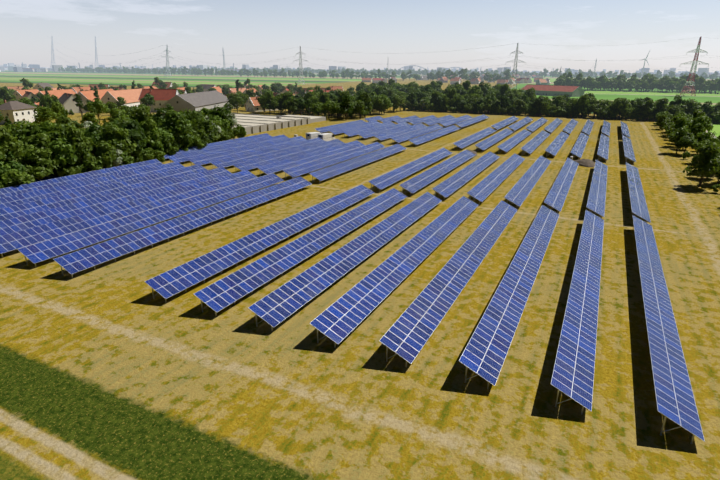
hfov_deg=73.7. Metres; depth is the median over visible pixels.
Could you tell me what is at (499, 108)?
tree
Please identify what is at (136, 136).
tree
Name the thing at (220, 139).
tree
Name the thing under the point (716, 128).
field
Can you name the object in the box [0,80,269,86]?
field
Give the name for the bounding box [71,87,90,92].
house
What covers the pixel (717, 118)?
tree
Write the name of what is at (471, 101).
tree
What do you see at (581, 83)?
tree
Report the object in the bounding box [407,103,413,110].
tree
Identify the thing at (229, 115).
tree
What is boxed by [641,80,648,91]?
tree
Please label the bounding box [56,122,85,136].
tree
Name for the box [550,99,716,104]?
field
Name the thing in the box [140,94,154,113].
tree
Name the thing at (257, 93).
tree
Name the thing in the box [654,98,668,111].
tree
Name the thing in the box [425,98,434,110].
tree
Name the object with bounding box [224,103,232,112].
tree
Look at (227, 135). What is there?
tree
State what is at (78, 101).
tree
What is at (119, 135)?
tree
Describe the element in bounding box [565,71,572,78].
tree
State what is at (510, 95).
tree
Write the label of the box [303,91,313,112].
tree
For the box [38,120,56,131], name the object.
tree
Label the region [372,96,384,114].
tree
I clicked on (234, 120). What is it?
tree
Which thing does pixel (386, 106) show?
tree
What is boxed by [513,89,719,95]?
field
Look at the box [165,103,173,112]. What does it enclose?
tree
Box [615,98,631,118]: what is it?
tree
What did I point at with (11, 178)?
tree
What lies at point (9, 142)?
tree
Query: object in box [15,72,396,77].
field
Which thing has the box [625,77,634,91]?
tree
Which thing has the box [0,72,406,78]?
field
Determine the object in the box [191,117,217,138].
tree
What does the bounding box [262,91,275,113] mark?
tree
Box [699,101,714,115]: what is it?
tree
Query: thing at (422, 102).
tree
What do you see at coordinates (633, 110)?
tree
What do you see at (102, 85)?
tree
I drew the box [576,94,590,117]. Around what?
tree
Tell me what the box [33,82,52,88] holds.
house
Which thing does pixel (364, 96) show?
tree
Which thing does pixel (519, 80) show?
house
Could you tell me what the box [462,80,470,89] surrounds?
tree
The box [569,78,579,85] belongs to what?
tree
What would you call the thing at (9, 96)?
tree
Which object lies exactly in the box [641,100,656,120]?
tree
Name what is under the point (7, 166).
tree
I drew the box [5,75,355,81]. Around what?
field
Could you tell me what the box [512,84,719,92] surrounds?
field
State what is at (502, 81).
house
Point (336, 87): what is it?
house
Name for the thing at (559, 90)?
red barn
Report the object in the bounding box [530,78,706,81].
field
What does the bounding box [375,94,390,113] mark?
tree
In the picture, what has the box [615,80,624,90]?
tree
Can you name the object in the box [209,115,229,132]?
tree
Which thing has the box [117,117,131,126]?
tree
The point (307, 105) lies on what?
tree
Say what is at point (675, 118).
tree
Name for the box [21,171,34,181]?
tree
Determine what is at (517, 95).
tree
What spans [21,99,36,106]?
tree
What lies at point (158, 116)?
tree
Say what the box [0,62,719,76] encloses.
city skyline
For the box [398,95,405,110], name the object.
tree
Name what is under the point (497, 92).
tree
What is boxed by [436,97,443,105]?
tree
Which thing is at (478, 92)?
tree
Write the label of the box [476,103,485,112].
tree
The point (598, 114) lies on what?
tree
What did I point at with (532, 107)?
tree
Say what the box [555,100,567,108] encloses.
tree
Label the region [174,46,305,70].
wire span
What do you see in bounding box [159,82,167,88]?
tree
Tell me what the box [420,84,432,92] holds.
tree
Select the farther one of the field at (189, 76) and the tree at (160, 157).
the field at (189, 76)
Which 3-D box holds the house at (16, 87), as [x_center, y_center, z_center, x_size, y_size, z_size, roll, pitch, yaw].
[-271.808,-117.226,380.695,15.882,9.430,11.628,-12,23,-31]
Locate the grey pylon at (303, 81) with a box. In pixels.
[293,46,306,82]
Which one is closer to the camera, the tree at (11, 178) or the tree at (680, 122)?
the tree at (11, 178)
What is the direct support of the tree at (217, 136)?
on the ground
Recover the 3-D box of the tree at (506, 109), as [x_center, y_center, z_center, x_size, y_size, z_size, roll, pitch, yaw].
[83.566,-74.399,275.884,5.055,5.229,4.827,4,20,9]
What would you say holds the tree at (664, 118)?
on the ground
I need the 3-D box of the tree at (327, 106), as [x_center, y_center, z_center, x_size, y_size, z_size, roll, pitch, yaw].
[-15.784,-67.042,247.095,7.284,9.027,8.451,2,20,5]
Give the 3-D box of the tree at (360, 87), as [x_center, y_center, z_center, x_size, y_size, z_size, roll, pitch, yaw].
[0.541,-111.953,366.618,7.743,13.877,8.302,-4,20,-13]
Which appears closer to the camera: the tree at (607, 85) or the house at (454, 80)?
the tree at (607, 85)
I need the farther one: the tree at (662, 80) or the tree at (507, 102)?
the tree at (662, 80)
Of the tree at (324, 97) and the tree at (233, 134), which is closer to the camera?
the tree at (233, 134)
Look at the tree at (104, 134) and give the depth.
116.64 m
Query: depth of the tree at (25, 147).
102.66 m
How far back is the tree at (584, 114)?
259.77 m
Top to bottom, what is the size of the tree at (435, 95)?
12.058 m
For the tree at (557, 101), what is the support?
on the ground
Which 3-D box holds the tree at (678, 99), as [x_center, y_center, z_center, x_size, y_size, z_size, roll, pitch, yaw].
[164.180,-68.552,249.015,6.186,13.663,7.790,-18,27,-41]
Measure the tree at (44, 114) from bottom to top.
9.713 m
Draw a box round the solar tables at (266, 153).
[164,133,650,224]
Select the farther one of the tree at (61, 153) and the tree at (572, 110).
the tree at (572, 110)
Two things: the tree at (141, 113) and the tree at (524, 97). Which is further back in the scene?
the tree at (524, 97)
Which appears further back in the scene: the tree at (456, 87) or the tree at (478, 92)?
the tree at (456, 87)
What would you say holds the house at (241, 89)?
on the ground
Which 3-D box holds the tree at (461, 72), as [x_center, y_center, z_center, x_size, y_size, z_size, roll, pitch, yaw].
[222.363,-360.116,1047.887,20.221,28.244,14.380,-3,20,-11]
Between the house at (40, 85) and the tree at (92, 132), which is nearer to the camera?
the tree at (92, 132)
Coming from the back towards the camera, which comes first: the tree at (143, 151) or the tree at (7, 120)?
the tree at (7, 120)
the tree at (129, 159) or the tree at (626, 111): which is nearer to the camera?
the tree at (129, 159)
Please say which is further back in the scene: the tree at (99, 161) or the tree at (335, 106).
the tree at (335, 106)
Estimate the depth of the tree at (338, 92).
293.71 m
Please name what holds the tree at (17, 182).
on the ground
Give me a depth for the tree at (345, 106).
239.03 m
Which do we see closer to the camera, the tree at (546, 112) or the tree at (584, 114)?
the tree at (584, 114)
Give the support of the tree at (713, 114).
on the ground
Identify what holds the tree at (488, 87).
on the ground
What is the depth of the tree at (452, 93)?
290.67 m
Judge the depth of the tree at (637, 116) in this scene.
250.01 m
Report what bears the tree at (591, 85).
on the ground
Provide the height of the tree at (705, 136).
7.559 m
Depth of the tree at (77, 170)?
107.42 m
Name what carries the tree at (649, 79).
on the ground
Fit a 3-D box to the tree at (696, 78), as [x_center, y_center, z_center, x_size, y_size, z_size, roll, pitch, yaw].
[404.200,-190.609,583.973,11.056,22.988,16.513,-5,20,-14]
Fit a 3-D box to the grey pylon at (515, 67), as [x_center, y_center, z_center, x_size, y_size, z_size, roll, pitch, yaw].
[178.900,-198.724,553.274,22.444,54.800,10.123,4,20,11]
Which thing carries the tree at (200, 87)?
on the ground
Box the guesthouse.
[138,88,179,111]
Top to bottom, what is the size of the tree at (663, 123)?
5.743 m
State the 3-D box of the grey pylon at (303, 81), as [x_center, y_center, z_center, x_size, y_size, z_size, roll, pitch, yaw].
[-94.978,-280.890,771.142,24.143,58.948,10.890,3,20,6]
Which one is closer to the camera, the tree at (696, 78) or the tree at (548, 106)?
the tree at (548, 106)
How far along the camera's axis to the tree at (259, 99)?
272.62 m
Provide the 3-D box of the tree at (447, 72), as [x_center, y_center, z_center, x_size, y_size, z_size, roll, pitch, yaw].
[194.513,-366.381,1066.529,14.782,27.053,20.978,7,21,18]
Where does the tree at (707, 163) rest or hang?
on the ground
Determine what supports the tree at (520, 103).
on the ground
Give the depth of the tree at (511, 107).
275.44 m
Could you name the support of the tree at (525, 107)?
on the ground
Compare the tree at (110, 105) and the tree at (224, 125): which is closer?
the tree at (224, 125)
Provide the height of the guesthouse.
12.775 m
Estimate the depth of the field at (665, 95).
520.01 m
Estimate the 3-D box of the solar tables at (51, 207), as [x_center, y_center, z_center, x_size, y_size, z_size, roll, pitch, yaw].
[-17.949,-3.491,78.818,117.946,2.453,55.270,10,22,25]
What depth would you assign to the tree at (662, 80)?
591.03 m
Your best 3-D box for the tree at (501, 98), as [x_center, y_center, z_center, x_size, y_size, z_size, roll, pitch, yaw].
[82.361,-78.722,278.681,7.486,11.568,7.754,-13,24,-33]
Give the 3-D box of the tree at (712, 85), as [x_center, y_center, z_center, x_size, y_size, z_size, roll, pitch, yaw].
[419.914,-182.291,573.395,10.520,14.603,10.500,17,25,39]
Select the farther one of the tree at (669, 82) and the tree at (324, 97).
the tree at (669, 82)
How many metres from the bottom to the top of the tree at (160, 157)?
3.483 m
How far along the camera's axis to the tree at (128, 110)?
194.40 m
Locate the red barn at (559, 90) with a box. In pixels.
[521,84,584,96]
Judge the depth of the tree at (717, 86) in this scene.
563.59 m
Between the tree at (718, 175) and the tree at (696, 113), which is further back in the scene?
the tree at (696, 113)
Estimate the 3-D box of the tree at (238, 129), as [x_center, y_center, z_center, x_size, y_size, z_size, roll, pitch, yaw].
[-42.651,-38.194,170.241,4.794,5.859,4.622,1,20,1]
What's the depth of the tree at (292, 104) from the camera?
258.58 m
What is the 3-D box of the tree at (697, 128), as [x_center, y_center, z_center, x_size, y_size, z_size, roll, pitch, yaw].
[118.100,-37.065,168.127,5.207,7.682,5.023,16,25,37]
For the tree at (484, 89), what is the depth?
316.89 m
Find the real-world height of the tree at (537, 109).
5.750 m
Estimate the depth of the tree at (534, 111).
269.59 m
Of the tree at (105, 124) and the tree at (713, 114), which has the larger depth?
the tree at (713, 114)
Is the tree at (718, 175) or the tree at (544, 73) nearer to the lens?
the tree at (718, 175)
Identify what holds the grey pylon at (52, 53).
on the ground
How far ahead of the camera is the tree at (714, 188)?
101.70 m
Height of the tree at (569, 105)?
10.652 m
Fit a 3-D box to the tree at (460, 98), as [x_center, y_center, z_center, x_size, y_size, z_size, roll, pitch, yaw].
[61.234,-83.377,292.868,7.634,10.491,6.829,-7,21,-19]
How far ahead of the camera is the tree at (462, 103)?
285.73 m
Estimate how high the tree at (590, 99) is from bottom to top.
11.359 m
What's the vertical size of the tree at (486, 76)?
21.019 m
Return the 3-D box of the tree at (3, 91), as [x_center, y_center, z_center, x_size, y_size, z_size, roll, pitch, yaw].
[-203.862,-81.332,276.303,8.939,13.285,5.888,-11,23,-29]
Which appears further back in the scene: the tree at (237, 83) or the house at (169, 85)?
the house at (169, 85)
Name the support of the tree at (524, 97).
on the ground
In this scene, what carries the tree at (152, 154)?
on the ground
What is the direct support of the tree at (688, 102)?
on the ground
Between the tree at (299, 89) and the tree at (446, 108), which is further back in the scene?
the tree at (299, 89)
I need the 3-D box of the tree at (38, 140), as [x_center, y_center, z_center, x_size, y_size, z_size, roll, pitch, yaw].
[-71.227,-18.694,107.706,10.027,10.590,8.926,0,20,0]
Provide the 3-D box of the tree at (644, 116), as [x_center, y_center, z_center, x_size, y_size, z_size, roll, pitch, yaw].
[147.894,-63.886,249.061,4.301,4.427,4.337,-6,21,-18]
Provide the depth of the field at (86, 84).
719.37 m
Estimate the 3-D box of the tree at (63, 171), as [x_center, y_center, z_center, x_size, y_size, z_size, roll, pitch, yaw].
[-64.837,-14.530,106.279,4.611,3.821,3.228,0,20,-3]
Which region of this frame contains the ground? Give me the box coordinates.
[0,68,719,479]
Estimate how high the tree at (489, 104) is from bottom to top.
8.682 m
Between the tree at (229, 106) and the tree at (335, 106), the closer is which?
the tree at (335, 106)
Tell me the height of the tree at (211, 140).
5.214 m
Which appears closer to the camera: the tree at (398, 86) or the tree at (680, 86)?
the tree at (398, 86)
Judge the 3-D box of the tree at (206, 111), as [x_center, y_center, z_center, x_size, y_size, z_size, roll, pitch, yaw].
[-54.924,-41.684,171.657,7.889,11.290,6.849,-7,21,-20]
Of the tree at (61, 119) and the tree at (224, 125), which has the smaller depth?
the tree at (61, 119)
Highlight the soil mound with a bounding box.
[575,159,594,166]
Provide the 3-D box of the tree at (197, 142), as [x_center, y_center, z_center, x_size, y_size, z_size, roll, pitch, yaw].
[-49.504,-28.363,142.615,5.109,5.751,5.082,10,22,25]
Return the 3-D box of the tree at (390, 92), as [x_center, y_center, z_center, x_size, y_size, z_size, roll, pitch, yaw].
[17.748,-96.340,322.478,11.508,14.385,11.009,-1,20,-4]
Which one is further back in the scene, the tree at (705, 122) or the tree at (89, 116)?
the tree at (89, 116)
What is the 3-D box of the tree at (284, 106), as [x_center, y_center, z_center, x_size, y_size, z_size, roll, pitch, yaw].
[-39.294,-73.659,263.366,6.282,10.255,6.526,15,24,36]
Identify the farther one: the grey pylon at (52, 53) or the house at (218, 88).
the grey pylon at (52, 53)
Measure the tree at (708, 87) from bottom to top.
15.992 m
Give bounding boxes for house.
[0,100,38,123]
[7,86,27,89]
[12,89,38,100]
[19,91,39,99]
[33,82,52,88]
[58,93,85,112]
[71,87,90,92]
[88,84,109,89]
[151,82,172,88]
[201,84,216,91]
[212,86,222,93]
[228,87,245,92]
[245,96,277,111]
[329,86,343,91]
[362,78,371,81]
[372,78,381,82]
[437,78,447,82]
[450,78,460,83]
[470,78,478,83]
[496,79,505,84]
[515,78,523,82]
[535,79,547,84]
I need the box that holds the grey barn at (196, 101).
[161,90,228,115]
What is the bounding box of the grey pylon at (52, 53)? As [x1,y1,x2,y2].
[50,37,55,70]
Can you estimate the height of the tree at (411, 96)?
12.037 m
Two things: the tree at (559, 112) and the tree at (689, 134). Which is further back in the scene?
the tree at (559, 112)
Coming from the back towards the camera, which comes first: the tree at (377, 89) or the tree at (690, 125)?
the tree at (377, 89)
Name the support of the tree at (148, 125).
on the ground
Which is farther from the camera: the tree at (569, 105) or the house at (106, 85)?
the house at (106, 85)
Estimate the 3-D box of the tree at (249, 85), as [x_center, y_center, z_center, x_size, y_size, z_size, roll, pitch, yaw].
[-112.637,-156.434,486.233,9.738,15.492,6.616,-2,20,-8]
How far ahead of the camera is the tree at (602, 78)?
622.58 m
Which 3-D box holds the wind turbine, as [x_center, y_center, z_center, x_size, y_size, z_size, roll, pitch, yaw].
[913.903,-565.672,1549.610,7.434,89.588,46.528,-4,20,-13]
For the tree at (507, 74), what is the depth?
971.93 m
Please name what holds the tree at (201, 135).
on the ground
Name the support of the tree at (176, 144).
on the ground
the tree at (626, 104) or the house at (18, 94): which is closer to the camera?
the tree at (626, 104)
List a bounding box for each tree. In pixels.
[0,88,7,98]
[0,125,24,164]
[0,150,25,179]
[0,161,10,179]
[0,168,30,187]
[3,92,15,100]
[3,121,43,140]
[4,116,11,126]
[4,171,24,186]
[14,120,28,126]
[16,142,33,164]
[17,148,60,179]
[20,78,33,89]
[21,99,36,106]
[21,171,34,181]
[22,133,54,168]
[30,97,38,102]
[32,105,56,123]
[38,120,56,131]
[39,94,60,106]
[41,123,75,142]
[42,96,53,109]
[49,137,87,169]
[51,102,67,119]
[54,115,74,127]
[55,166,75,176]
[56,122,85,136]
[64,126,95,166]
[67,165,81,173]
[71,120,83,129]
[74,94,83,119]
[74,157,101,171]
[80,112,98,123]
[80,121,92,130]
[83,100,91,111]
[84,122,101,153]
[86,99,108,123]
[93,89,99,99]
[94,141,118,166]
[94,155,112,169]
[96,125,130,151]
[98,83,106,88]
[100,121,117,133]
[102,108,129,122]
[103,101,116,115]
[104,126,136,157]
[109,149,122,165]
[110,105,135,118]
[112,153,133,166]
[114,97,125,107]
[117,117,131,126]
[120,129,146,155]
[121,120,146,138]
[127,106,155,123]
[131,148,149,159]
[132,150,144,162]
[138,104,150,109]
[139,119,163,150]
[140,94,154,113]
[142,147,159,160]
[146,128,175,151]
[149,140,163,151]
[151,107,167,124]
[152,77,162,87]
[155,151,165,161]
[158,119,169,129]
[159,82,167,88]
[160,110,193,148]
[163,146,168,159]
[164,142,178,154]
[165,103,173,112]
[167,140,180,153]
[177,137,188,150]
[180,109,204,129]
[187,135,203,148]
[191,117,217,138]
[194,130,208,146]
[195,84,203,91]
[200,107,211,115]
[208,134,214,143]
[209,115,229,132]
[210,104,233,131]
[211,120,224,140]
[215,133,226,141]
[221,130,231,140]
[222,106,231,121]
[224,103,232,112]
[227,92,244,112]
[228,113,236,129]
[229,128,234,138]
[233,124,246,137]
[235,79,239,90]
[240,93,248,109]
[244,78,252,88]
[253,90,260,96]
[257,95,265,110]
[261,88,273,94]
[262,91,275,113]
[271,83,277,92]
[271,96,284,111]
[274,82,281,88]
[280,91,292,108]
[282,97,291,114]
[285,98,299,114]
[296,86,302,94]
[296,98,304,114]
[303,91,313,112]
[304,98,311,112]
[309,96,321,113]
[311,102,324,114]
[313,91,322,102]
[317,92,330,111]
[323,101,334,117]
[330,103,342,118]
[335,89,343,96]
[338,91,352,116]
[339,93,353,119]
[349,106,356,117]
[354,100,366,118]
[356,84,363,92]
[356,91,372,116]
[366,96,375,114]
[369,91,376,111]
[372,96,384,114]
[375,86,386,95]
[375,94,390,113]
[378,89,387,97]
[379,99,392,113]
[383,86,393,96]
[387,78,394,84]
[392,95,403,111]
[394,84,405,88]
[398,87,407,92]
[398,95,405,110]
[406,81,419,91]
[406,91,416,104]
[407,70,413,78]
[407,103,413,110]
[417,93,427,101]
[418,99,426,109]
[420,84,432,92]
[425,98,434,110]
[431,91,440,104]
[434,83,440,89]
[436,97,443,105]
[441,97,453,105]
[443,105,449,111]
[445,69,450,77]
[445,88,458,106]
[448,71,455,79]
[453,85,466,93]
[456,95,465,105]
[457,88,465,94]
[458,68,463,78]
[458,100,466,112]
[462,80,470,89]
[467,85,482,97]
[468,93,479,111]
[468,97,478,106]
[475,89,482,96]
[476,97,486,112]
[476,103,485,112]
[478,81,487,96]
[482,82,491,88]
[483,72,489,80]
[484,99,493,113]
[487,90,501,97]
[494,94,506,113]
[495,83,510,91]
[495,104,502,112]
[498,83,510,100]
[501,106,509,114]
[502,98,511,114]
[505,71,510,79]
[505,90,515,97]
[506,93,514,104]
[506,104,513,114]
[513,99,525,114]
[514,93,522,97]
[515,108,522,115]
[518,95,529,113]
[523,87,535,98]
[523,105,529,115]
[524,105,534,115]
[527,90,536,97]
[530,108,536,115]
[533,97,545,115]
[534,106,540,114]
[539,101,555,112]
[541,68,547,77]
[542,110,549,116]
[553,95,561,107]
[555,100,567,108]
[556,77,562,84]
[557,109,562,116]
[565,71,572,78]
[565,77,571,85]
[566,98,581,113]
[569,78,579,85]
[569,108,578,115]
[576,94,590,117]
[579,79,585,87]
[580,110,587,116]
[584,76,592,89]
[584,104,591,117]
[587,97,595,115]
[587,104,601,118]
[588,80,596,90]
[592,99,599,117]
[594,81,601,88]
[596,110,601,117]
[597,75,607,89]
[598,99,609,109]
[601,107,614,118]
[603,80,612,88]
[610,99,624,118]
[614,74,622,89]
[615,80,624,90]
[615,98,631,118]
[622,108,632,119]
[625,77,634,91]
[625,107,637,119]
[628,99,636,107]
[634,80,642,91]
[634,100,645,114]
[634,114,642,120]
[640,113,648,120]
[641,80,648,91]
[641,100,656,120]
[644,76,654,91]
[649,81,657,91]
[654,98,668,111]
[654,115,668,128]
[655,112,669,119]
[658,76,666,91]
[661,120,671,129]
[663,122,674,129]
[664,78,674,92]
[666,105,681,113]
[668,117,688,135]
[668,127,687,152]
[669,94,685,110]
[671,78,677,92]
[672,113,692,121]
[676,79,686,91]
[676,136,698,152]
[681,101,700,114]
[682,98,701,110]
[682,131,694,149]
[682,143,719,186]
[682,151,689,158]
[684,117,692,131]
[689,123,703,138]
[690,74,698,91]
[691,115,713,131]
[692,140,715,150]
[693,109,704,117]
[696,76,707,91]
[696,131,719,144]
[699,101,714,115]
[701,80,711,93]
[708,81,715,92]
[709,105,719,113]
[709,112,717,118]
[711,184,719,191]
[712,113,719,122]
[714,157,719,184]
[715,79,719,93]
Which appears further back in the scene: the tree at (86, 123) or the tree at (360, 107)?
the tree at (360, 107)
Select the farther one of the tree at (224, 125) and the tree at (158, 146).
the tree at (224, 125)
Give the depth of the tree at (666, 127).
189.98 m
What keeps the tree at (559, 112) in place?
on the ground
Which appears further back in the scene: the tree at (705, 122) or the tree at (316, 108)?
the tree at (316, 108)
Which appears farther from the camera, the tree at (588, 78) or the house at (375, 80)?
the house at (375, 80)
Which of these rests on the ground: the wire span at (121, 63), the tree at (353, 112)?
the tree at (353, 112)
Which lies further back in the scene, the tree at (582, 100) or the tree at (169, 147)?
the tree at (582, 100)
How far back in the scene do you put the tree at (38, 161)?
101.02 m
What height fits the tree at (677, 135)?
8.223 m
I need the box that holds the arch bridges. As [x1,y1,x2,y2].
[398,65,461,71]
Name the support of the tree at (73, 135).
on the ground
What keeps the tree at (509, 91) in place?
on the ground
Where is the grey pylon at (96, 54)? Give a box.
[94,36,98,68]
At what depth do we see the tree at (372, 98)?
268.62 m
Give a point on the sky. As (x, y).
(582, 30)
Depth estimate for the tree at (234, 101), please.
272.36 m
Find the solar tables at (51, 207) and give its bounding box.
[0,159,704,443]
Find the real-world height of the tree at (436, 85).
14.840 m
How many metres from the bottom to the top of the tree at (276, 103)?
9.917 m
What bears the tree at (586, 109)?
on the ground
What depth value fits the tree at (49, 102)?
228.62 m
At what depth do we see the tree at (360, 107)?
245.81 m
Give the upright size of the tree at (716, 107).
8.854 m
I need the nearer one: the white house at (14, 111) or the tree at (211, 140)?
the tree at (211, 140)
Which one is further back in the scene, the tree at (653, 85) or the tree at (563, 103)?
the tree at (653, 85)
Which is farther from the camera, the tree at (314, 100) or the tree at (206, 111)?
the tree at (314, 100)
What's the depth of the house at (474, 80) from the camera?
869.95 m
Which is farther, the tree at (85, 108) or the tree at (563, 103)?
the tree at (563, 103)
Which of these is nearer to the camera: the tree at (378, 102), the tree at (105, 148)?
the tree at (105, 148)
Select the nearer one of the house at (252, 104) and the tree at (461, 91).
the house at (252, 104)
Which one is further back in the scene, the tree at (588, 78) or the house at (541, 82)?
the house at (541, 82)
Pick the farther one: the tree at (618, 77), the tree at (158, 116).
the tree at (618, 77)
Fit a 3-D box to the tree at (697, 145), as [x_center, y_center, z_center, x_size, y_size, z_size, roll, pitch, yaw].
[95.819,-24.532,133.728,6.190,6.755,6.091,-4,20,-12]
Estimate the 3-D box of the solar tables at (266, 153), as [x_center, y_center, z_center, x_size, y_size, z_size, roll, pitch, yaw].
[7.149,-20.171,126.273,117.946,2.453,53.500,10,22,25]
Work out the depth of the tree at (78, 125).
163.56 m
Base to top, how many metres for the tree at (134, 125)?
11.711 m
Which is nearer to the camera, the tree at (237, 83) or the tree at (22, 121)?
the tree at (22, 121)
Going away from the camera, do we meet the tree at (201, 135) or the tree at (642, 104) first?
the tree at (201, 135)
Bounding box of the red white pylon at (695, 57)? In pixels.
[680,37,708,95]
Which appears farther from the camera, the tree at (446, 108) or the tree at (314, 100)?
the tree at (446, 108)
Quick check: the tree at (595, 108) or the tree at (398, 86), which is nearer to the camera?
the tree at (595, 108)
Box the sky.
[0,0,719,72]
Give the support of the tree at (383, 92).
on the ground
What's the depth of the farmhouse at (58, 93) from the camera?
315.23 m
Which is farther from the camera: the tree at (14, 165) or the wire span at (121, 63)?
the wire span at (121, 63)
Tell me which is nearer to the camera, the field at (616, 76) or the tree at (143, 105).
the tree at (143, 105)
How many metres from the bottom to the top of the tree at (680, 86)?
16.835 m
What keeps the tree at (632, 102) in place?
on the ground
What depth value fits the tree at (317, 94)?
279.16 m
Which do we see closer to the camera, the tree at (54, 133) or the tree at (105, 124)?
the tree at (54, 133)
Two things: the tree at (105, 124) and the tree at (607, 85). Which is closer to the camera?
the tree at (105, 124)
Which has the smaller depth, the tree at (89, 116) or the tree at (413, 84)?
the tree at (89, 116)
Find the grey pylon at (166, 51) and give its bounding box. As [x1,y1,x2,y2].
[163,46,171,77]
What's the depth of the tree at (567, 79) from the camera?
639.32 m
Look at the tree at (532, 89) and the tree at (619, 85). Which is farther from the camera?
the tree at (619, 85)
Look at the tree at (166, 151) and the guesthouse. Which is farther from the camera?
the guesthouse
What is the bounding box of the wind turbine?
[639,51,649,77]
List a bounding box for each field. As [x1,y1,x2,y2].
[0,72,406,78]
[0,73,387,79]
[0,74,361,80]
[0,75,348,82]
[0,76,333,83]
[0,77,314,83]
[0,78,304,84]
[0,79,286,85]
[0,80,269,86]
[0,82,234,87]
[1,71,411,77]
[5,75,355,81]
[6,70,444,75]
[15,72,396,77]
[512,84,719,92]
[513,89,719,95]
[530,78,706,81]
[536,94,719,102]
[543,76,718,78]
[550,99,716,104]
[584,93,719,96]
[704,121,719,136]
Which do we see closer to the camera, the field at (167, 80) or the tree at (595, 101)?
the tree at (595, 101)
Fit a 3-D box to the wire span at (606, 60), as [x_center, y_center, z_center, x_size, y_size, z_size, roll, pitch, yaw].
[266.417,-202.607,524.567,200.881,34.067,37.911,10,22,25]
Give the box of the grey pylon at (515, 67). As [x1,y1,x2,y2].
[505,43,523,87]
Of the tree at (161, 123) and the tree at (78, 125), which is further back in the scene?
the tree at (78, 125)
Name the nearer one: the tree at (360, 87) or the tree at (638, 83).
the tree at (360, 87)
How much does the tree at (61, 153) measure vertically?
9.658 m
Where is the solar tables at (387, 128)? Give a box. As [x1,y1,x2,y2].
[315,114,635,163]
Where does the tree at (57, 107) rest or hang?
on the ground
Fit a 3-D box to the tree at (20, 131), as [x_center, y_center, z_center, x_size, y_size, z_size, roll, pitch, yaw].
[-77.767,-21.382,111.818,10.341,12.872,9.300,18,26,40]
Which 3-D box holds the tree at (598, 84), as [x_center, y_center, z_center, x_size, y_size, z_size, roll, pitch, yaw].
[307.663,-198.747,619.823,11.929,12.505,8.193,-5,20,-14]
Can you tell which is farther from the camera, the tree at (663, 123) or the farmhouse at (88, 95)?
the farmhouse at (88, 95)
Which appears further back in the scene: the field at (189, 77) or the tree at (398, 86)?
the field at (189, 77)
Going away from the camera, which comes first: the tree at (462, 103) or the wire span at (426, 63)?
the tree at (462, 103)
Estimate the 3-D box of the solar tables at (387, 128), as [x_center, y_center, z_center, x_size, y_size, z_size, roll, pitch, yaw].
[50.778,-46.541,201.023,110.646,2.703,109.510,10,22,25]
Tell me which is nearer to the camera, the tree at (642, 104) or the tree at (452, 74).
the tree at (642, 104)
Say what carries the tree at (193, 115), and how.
on the ground
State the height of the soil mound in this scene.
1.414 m
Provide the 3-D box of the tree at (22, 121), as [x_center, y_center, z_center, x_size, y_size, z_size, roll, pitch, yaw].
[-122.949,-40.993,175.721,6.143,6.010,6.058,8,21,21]
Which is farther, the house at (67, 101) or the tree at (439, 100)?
the tree at (439, 100)
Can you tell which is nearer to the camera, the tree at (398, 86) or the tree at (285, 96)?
the tree at (285, 96)
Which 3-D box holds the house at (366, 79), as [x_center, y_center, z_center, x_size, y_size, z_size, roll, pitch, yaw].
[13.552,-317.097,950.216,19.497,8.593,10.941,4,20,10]
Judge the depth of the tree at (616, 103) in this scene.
253.76 m
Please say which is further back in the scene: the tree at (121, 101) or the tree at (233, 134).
the tree at (121, 101)
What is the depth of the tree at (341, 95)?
255.05 m
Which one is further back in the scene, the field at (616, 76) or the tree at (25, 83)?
the field at (616, 76)
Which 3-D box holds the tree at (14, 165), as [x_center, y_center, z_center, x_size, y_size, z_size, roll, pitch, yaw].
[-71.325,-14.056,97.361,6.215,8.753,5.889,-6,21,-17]
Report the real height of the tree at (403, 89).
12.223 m
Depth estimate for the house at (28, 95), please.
276.37 m
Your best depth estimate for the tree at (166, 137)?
131.06 m
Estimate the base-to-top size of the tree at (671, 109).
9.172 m
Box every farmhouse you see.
[36,89,76,98]
[77,89,113,111]
[100,88,147,107]
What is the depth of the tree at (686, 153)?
140.60 m
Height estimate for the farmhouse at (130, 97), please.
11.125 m
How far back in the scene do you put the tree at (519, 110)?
272.46 m
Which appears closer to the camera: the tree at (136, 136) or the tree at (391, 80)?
the tree at (136, 136)
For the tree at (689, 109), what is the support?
on the ground
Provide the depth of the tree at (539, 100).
269.07 m
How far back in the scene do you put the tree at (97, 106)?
212.80 m
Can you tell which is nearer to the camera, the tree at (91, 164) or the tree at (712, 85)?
the tree at (91, 164)
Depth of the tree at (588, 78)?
633.53 m
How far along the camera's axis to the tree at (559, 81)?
640.84 m
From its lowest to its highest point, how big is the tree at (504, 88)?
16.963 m
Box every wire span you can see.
[50,38,168,69]
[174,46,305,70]
[302,43,519,71]
[516,37,703,70]
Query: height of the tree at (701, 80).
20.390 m
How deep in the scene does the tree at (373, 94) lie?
279.26 m
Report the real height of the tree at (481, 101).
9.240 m
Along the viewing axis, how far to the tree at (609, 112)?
254.71 m
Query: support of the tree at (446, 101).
on the ground

